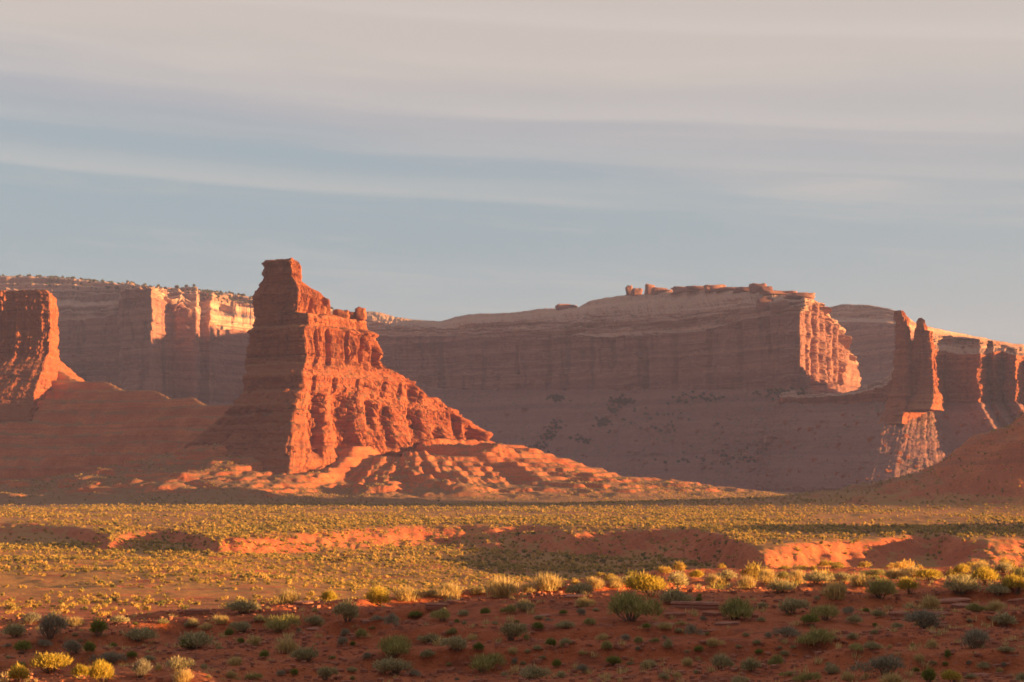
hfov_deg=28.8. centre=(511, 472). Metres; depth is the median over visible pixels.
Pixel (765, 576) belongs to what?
grass tussock
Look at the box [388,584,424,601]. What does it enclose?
grass tussock
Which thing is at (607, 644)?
rabbitbrush
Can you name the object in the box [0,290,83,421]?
sandstone butte
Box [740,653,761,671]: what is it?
sagebrush
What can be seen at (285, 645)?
grass tussock
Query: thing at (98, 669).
rabbitbrush
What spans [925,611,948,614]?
rock slab
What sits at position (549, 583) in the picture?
grass tussock
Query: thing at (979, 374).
rock wall
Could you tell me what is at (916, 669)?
green bush
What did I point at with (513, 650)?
grass tussock
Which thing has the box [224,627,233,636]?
green bush
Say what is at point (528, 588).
grass tussock
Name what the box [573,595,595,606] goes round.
grass tussock
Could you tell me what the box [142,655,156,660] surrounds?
sagebrush
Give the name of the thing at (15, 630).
sagebrush
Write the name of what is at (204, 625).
grass tussock
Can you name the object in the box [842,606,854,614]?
blackbrush
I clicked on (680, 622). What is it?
grass tussock
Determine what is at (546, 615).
rock slab
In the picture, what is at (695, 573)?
rabbitbrush
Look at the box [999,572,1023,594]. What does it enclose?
rabbitbrush
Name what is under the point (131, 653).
green bush
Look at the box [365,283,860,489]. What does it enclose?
sandstone mesa
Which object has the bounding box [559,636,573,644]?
sagebrush
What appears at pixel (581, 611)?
blackbrush
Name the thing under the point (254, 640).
grass tussock
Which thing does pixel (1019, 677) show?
sagebrush
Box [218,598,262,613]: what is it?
sagebrush
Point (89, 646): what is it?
green bush
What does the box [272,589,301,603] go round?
grass tussock
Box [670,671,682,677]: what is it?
grass tussock
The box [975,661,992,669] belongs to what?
sagebrush
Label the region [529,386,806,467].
talus scrub
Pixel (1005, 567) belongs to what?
sagebrush
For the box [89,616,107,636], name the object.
green bush
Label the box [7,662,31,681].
rabbitbrush
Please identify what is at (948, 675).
rabbitbrush
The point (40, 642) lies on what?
blackbrush
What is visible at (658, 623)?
rock slab
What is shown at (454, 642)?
sagebrush
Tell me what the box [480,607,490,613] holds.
green bush
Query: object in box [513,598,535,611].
sagebrush
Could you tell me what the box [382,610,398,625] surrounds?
blackbrush
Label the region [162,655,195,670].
sagebrush
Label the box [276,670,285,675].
blackbrush
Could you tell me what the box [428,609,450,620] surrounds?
rabbitbrush
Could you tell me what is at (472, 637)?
grass tussock
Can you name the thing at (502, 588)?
grass tussock
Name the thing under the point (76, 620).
grass tussock
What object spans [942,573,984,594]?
sagebrush
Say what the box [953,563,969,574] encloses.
rabbitbrush
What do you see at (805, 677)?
rabbitbrush
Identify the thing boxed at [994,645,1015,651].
sagebrush
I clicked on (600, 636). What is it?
grass tussock
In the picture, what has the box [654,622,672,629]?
grass tussock
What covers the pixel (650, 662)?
sagebrush
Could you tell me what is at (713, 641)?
grass tussock
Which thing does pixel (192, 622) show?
sagebrush
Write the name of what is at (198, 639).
sagebrush
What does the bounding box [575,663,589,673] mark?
blackbrush
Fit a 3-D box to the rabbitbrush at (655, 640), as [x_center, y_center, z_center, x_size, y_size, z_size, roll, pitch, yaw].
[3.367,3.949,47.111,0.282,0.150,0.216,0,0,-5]
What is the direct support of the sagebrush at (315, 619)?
on the ground at (84, 431)
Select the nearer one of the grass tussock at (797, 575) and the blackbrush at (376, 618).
the blackbrush at (376, 618)
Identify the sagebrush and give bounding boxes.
[0,623,26,636]
[107,614,132,623]
[124,626,158,641]
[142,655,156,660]
[156,618,169,623]
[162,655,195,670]
[174,629,217,648]
[184,617,199,625]
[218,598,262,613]
[227,620,251,632]
[253,615,267,621]
[286,645,321,660]
[304,614,326,625]
[315,666,339,679]
[331,598,359,622]
[347,666,358,671]
[371,655,414,673]
[416,632,446,642]
[418,648,436,656]
[439,634,469,650]
[457,610,468,615]
[498,620,530,640]
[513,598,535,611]
[515,663,552,678]
[532,644,541,650]
[553,620,574,627]
[556,671,565,676]
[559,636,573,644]
[566,581,595,593]
[639,658,658,667]
[656,588,695,602]
[658,672,669,678]
[662,638,672,647]
[666,571,689,587]
[709,651,734,668]
[714,570,737,579]
[730,675,749,681]
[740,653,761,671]
[752,638,761,644]
[756,616,765,621]
[757,601,767,607]
[764,578,797,593]
[775,596,811,614]
[779,650,788,655]
[798,569,835,583]
[823,663,841,673]
[833,572,851,581]
[845,613,862,623]
[846,632,859,639]
[863,640,881,649]
[869,628,877,633]
[871,609,884,616]
[890,621,903,627]
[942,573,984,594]
[964,673,977,678]
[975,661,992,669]
[982,580,1012,596]
[988,609,1019,626]
[992,560,1014,572]
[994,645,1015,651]
[1013,671,1023,680]
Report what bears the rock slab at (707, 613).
on the ground at (84, 431)
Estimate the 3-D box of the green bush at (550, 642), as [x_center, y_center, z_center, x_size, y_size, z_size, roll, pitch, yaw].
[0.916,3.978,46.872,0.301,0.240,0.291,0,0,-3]
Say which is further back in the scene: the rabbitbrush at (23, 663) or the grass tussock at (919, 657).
the rabbitbrush at (23, 663)
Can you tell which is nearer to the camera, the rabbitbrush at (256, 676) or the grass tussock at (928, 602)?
the rabbitbrush at (256, 676)
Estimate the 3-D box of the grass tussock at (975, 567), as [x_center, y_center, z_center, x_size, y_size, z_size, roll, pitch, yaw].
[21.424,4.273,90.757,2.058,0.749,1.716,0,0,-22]
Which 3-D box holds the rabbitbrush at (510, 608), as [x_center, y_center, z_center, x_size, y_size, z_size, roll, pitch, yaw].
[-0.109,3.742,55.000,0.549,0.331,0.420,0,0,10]
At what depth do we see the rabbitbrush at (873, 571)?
96.20 m
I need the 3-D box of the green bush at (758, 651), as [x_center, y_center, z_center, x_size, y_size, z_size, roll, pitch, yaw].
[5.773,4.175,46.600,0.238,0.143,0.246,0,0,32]
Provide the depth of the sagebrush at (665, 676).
42.88 m
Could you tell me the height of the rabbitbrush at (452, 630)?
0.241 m
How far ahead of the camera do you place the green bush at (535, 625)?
51.22 m
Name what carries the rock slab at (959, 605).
on the ground at (84, 431)
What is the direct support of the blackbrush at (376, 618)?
on the ground at (84, 431)
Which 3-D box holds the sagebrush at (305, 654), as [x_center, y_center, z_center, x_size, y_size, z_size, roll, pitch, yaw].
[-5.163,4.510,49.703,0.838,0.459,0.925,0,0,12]
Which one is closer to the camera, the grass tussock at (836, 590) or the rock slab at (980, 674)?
the rock slab at (980, 674)
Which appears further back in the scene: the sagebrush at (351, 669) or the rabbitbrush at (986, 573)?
the rabbitbrush at (986, 573)
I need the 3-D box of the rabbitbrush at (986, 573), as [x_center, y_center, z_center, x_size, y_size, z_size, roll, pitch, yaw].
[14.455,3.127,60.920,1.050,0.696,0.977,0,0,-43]
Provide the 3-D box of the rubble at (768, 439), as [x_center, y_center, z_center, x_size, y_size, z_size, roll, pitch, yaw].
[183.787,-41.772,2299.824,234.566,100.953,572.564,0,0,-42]
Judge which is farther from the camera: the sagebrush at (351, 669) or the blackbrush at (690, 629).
the blackbrush at (690, 629)
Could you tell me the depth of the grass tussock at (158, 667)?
45.47 m
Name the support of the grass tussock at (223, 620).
on the ground at (84, 431)
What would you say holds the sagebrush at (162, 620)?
on the ground at (84, 431)
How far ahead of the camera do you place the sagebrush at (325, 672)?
45.28 m
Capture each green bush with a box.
[13,639,33,653]
[83,640,95,651]
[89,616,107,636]
[125,650,136,656]
[179,637,192,648]
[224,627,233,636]
[237,637,244,642]
[259,649,269,656]
[289,668,297,674]
[407,610,422,618]
[473,642,484,649]
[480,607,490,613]
[532,621,543,629]
[545,638,555,645]
[551,658,561,665]
[559,609,567,613]
[604,654,622,665]
[640,623,650,628]
[693,644,703,650]
[755,649,763,653]
[800,613,821,625]
[912,667,919,671]
[920,666,936,681]
[944,648,951,656]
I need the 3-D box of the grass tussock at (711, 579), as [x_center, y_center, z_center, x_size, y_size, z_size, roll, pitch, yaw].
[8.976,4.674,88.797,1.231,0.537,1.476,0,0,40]
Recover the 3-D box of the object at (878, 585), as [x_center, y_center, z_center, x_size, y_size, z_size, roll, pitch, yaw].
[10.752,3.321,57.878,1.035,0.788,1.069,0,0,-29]
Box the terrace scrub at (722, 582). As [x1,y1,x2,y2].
[517,557,1022,588]
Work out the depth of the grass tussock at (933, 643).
44.94 m
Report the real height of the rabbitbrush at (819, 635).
0.526 m
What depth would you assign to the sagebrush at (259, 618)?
58.43 m
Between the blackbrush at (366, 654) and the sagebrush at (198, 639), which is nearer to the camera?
the blackbrush at (366, 654)
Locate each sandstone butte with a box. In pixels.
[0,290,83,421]
[184,258,494,474]
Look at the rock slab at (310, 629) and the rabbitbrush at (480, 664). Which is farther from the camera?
the rock slab at (310, 629)
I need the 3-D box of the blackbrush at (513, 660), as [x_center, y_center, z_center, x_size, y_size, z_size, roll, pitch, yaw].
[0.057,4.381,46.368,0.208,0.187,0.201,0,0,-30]
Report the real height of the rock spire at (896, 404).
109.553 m
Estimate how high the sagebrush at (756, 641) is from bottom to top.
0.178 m
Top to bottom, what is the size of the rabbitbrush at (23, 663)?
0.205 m
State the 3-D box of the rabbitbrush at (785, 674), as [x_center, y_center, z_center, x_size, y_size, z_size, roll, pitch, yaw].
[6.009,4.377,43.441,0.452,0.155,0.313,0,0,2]
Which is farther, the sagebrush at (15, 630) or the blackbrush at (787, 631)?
the sagebrush at (15, 630)
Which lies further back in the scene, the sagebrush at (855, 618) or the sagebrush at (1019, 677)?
the sagebrush at (855, 618)
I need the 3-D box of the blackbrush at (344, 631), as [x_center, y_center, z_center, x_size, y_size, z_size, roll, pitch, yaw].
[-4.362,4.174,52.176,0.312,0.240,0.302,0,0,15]
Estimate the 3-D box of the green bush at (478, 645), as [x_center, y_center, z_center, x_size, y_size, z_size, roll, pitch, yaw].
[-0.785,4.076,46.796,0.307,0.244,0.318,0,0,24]
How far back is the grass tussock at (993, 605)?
53.53 m
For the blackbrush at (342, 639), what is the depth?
51.56 m
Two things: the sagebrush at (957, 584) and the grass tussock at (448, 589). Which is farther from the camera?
the grass tussock at (448, 589)
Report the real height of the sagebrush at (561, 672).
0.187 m
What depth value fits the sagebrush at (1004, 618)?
51.88 m
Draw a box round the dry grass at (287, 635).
[0,575,1023,681]
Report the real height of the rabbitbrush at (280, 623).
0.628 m
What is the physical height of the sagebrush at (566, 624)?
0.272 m
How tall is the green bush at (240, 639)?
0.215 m
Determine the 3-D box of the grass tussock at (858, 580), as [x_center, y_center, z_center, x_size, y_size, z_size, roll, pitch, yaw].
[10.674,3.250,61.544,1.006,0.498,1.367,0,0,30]
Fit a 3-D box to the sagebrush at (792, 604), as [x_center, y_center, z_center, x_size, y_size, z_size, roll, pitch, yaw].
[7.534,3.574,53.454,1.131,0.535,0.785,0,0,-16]
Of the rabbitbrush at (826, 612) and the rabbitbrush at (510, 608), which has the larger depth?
the rabbitbrush at (510, 608)
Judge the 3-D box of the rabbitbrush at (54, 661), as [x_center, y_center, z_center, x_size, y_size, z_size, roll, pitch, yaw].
[-10.589,4.354,45.812,1.065,0.569,0.991,0,0,-5]
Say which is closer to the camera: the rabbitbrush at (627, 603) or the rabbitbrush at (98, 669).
the rabbitbrush at (98, 669)
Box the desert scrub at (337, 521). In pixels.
[0,412,1023,618]
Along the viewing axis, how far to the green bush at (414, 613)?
57.99 m
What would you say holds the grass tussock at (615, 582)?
on the ground at (84, 431)
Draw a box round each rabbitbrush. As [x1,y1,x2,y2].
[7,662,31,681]
[13,661,26,666]
[28,650,72,672]
[70,663,89,678]
[85,658,115,681]
[244,673,263,679]
[263,612,301,632]
[320,589,337,602]
[355,628,367,637]
[363,585,391,605]
[374,633,413,657]
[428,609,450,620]
[446,627,456,633]
[468,650,507,672]
[500,603,517,612]
[583,617,595,624]
[600,587,668,621]
[600,640,613,648]
[622,571,669,596]
[633,636,643,642]
[649,638,659,641]
[687,569,704,577]
[718,594,755,619]
[767,653,784,664]
[774,570,790,579]
[778,671,797,676]
[791,672,822,681]
[793,626,842,646]
[808,603,839,619]
[848,643,863,650]
[859,569,885,576]
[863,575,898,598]
[895,576,919,593]
[915,568,942,579]
[938,668,963,681]
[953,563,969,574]
[965,602,989,611]
[971,565,998,584]
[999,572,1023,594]
[1010,566,1023,578]
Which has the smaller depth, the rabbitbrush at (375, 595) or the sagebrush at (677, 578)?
the sagebrush at (677, 578)
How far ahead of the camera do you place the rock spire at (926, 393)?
1892.10 m
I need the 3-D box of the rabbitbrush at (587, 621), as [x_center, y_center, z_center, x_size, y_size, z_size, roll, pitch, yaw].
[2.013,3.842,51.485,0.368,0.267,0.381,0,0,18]
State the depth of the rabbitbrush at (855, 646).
44.27 m
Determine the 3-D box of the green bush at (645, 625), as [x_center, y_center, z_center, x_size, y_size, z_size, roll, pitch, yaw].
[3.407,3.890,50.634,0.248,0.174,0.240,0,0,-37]
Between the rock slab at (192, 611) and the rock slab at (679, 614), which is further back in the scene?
the rock slab at (192, 611)
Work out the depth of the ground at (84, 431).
585.40 m
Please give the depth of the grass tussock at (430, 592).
64.52 m
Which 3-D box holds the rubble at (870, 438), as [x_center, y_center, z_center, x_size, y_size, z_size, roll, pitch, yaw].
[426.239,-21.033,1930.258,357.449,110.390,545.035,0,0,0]
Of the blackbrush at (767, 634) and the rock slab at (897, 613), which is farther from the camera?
the rock slab at (897, 613)
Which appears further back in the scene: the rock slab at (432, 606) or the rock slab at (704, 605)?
the rock slab at (432, 606)
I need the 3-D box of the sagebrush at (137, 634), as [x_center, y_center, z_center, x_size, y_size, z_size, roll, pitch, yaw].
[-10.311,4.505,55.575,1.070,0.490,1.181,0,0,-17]
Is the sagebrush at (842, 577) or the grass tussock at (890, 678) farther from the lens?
the sagebrush at (842, 577)
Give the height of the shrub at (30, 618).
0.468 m
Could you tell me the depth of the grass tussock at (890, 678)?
39.91 m
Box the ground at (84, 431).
[0,371,1023,681]
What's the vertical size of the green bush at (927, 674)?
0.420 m
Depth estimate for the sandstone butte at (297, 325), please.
1369.14 m
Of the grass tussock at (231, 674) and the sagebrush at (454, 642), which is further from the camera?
the sagebrush at (454, 642)
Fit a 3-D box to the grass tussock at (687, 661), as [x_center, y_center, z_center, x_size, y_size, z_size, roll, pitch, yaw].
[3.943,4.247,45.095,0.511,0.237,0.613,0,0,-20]
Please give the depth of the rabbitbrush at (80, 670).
44.05 m
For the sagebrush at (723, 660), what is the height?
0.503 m
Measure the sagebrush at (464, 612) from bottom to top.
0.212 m
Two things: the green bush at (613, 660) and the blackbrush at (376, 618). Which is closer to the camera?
the green bush at (613, 660)
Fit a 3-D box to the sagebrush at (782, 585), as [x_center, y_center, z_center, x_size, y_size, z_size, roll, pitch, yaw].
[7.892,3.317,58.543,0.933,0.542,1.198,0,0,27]
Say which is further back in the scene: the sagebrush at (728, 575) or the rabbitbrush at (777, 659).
the sagebrush at (728, 575)
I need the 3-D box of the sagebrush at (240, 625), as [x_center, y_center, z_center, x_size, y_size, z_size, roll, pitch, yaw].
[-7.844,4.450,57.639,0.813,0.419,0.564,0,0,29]
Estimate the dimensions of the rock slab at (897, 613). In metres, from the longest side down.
0.557 x 0.340 x 0.254 m
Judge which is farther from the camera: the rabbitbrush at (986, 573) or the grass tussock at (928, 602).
the rabbitbrush at (986, 573)
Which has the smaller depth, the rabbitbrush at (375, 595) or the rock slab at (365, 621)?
the rock slab at (365, 621)
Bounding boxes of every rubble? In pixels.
[197,363,490,455]
[479,407,773,474]
[762,403,1023,490]
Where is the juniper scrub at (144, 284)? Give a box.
[0,274,332,314]
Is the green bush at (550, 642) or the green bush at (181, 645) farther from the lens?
the green bush at (181, 645)
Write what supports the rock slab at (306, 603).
on the ground at (84, 431)
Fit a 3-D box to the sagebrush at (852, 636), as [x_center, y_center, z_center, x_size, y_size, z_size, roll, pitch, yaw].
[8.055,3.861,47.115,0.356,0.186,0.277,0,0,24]
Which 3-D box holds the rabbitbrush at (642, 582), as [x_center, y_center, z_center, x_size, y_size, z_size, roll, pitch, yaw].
[3.908,3.228,58.273,1.441,0.882,1.359,0,0,30]
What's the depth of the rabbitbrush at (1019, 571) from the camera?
62.86 m
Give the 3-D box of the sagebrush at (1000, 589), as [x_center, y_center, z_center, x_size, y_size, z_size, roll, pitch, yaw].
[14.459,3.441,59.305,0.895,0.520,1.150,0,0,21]
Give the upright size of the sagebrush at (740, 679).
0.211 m
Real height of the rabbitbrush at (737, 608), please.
0.736 m
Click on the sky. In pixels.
(430, 160)
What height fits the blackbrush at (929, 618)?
0.582 m
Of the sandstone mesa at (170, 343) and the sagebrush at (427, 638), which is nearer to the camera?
the sagebrush at (427, 638)
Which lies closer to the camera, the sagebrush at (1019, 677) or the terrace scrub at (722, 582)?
the sagebrush at (1019, 677)
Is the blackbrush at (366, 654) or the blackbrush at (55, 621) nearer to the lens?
the blackbrush at (366, 654)
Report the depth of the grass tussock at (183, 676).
42.97 m
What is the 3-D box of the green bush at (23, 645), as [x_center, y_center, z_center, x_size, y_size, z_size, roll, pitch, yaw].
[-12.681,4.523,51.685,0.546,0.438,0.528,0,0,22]
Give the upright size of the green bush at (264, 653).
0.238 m
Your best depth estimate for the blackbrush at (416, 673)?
45.17 m
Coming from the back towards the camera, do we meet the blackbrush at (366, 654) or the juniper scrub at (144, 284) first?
the juniper scrub at (144, 284)
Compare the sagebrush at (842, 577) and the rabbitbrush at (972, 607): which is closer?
the rabbitbrush at (972, 607)
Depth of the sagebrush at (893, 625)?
49.50 m
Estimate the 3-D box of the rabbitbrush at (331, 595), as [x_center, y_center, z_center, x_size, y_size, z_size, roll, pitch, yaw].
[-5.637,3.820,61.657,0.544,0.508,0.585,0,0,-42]
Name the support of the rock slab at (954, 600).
on the ground at (84, 431)
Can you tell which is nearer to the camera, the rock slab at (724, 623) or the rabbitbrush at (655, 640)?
the rabbitbrush at (655, 640)
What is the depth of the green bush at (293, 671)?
46.40 m
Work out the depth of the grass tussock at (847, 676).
42.29 m
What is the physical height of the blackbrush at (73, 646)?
0.439 m
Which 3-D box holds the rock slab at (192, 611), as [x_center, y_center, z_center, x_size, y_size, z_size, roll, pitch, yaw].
[-9.668,4.317,61.225,0.802,0.265,0.405,2,0,-18]
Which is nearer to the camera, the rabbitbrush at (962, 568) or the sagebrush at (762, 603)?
the sagebrush at (762, 603)
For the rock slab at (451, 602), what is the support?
on the rock slab at (432, 606)
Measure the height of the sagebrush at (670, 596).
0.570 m
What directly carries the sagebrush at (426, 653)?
on the ground at (84, 431)
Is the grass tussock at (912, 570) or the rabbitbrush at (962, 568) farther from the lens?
the grass tussock at (912, 570)
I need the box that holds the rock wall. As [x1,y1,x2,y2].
[754,335,1023,491]
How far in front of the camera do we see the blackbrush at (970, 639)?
44.70 m
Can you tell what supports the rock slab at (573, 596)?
on the ground at (84, 431)
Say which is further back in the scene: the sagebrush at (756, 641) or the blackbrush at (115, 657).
the blackbrush at (115, 657)
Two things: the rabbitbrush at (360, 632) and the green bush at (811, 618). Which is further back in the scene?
the rabbitbrush at (360, 632)
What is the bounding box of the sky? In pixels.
[0,0,1023,344]
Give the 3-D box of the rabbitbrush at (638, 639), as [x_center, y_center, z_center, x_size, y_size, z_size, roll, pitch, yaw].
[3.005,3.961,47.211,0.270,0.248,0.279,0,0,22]
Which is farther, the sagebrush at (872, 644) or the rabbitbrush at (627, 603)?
the rabbitbrush at (627, 603)
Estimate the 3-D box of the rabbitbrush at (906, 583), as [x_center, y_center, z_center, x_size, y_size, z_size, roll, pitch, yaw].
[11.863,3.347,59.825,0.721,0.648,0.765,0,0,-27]
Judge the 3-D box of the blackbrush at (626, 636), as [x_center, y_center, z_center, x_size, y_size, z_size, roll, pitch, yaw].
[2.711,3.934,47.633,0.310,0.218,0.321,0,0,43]
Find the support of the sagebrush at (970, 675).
on the ground at (84, 431)
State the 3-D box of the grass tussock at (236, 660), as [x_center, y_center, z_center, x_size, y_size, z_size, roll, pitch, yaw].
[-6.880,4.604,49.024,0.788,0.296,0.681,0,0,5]
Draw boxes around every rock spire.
[877,310,925,423]
[905,318,943,410]
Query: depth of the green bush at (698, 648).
46.67 m
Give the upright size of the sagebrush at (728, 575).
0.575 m
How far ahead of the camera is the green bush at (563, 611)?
53.79 m
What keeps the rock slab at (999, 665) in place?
on the ground at (84, 431)
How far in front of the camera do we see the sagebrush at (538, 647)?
46.73 m
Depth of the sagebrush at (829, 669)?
43.57 m
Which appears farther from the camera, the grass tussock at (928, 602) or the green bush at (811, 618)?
the grass tussock at (928, 602)
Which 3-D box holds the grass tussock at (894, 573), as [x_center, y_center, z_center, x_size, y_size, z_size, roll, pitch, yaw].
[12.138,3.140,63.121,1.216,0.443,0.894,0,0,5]
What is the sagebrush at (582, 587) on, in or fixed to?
on the ground at (84, 431)
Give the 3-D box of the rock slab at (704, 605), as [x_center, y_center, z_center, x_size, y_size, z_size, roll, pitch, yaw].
[5.095,3.749,55.402,1.429,0.348,0.787,0,0,16]
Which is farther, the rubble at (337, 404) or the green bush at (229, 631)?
the rubble at (337, 404)
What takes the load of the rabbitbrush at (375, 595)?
on the ground at (84, 431)
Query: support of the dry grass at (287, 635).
on the ground at (84, 431)
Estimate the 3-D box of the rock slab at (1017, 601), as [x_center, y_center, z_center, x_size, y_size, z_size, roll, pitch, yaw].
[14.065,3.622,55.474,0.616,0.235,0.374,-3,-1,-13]
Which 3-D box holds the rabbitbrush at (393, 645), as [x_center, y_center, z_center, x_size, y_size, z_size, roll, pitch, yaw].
[-2.752,4.065,46.965,0.972,0.642,1.403,0,0,-6]
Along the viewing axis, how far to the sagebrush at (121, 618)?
58.08 m
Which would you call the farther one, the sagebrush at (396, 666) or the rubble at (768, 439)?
the rubble at (768, 439)
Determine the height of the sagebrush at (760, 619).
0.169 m
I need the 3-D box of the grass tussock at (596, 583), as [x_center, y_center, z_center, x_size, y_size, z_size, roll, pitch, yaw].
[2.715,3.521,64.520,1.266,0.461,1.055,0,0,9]
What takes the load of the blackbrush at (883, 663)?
on the ground at (84, 431)
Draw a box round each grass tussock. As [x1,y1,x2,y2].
[64,616,85,625]
[154,664,162,670]
[169,668,196,681]
[197,621,213,629]
[213,616,229,623]
[224,655,244,665]
[225,669,237,678]
[245,636,261,645]
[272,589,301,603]
[272,637,302,652]
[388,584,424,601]
[425,588,439,596]
[429,580,466,597]
[467,632,477,640]
[469,584,485,593]
[479,574,525,597]
[507,645,517,653]
[521,583,537,592]
[527,573,568,590]
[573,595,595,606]
[584,576,605,588]
[595,632,608,639]
[606,576,625,587]
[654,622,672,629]
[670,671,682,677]
[674,620,685,624]
[681,656,695,665]
[704,574,721,583]
[706,636,726,646]
[733,575,757,588]
[750,569,777,582]
[784,569,807,582]
[817,579,852,599]
[840,670,854,680]
[846,571,871,585]
[877,671,906,681]
[883,565,910,578]
[899,565,918,575]
[912,653,926,661]
[918,593,944,609]
[924,637,939,648]
[970,559,998,571]
[983,599,1008,610]
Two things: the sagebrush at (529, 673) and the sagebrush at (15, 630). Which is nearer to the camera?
the sagebrush at (529, 673)
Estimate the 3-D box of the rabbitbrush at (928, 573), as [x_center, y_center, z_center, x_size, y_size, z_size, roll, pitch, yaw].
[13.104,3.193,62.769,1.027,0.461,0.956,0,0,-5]
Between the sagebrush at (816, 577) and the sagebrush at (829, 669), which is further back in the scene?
the sagebrush at (816, 577)
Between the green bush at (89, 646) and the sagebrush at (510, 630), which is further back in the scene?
the green bush at (89, 646)
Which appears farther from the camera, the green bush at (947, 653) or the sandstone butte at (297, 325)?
the sandstone butte at (297, 325)
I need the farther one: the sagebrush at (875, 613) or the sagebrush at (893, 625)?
the sagebrush at (875, 613)
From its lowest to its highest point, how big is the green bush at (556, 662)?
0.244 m
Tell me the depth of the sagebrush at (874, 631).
47.71 m
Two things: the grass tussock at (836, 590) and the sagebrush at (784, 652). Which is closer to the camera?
the sagebrush at (784, 652)
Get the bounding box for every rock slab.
[184,609,209,614]
[293,600,312,605]
[306,627,317,630]
[362,620,371,624]
[424,603,450,610]
[446,600,466,604]
[533,614,550,616]
[565,594,585,597]
[652,622,675,624]
[663,612,686,617]
[670,601,719,609]
[702,611,722,616]
[715,621,739,625]
[888,611,908,616]
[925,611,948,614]
[936,598,971,603]
[950,603,978,608]
[972,673,990,675]
[992,663,1009,666]
[1007,598,1023,603]
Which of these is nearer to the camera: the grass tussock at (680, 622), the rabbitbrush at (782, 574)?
the grass tussock at (680, 622)
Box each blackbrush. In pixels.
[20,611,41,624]
[36,610,71,638]
[37,639,52,645]
[61,638,82,653]
[86,649,128,663]
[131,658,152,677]
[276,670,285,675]
[337,636,347,644]
[340,629,349,635]
[362,651,371,657]
[370,614,384,619]
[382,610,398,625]
[406,669,422,675]
[511,657,518,663]
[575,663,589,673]
[577,607,586,614]
[619,634,630,640]
[683,622,704,635]
[763,632,771,637]
[770,626,801,636]
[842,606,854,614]
[845,652,906,675]
[898,608,943,628]
[958,628,990,648]
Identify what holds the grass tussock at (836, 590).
on the ground at (84, 431)
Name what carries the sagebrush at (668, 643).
on the ground at (84, 431)
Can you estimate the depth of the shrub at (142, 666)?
44.52 m
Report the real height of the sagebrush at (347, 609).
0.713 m
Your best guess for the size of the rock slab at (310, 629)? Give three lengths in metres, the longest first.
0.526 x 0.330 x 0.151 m
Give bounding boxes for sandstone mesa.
[0,276,333,404]
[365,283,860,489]
[829,304,1023,387]
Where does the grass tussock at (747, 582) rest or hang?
on the ground at (84, 431)
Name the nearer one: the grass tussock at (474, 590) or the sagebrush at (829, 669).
the sagebrush at (829, 669)
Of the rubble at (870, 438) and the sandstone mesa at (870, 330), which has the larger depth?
the sandstone mesa at (870, 330)

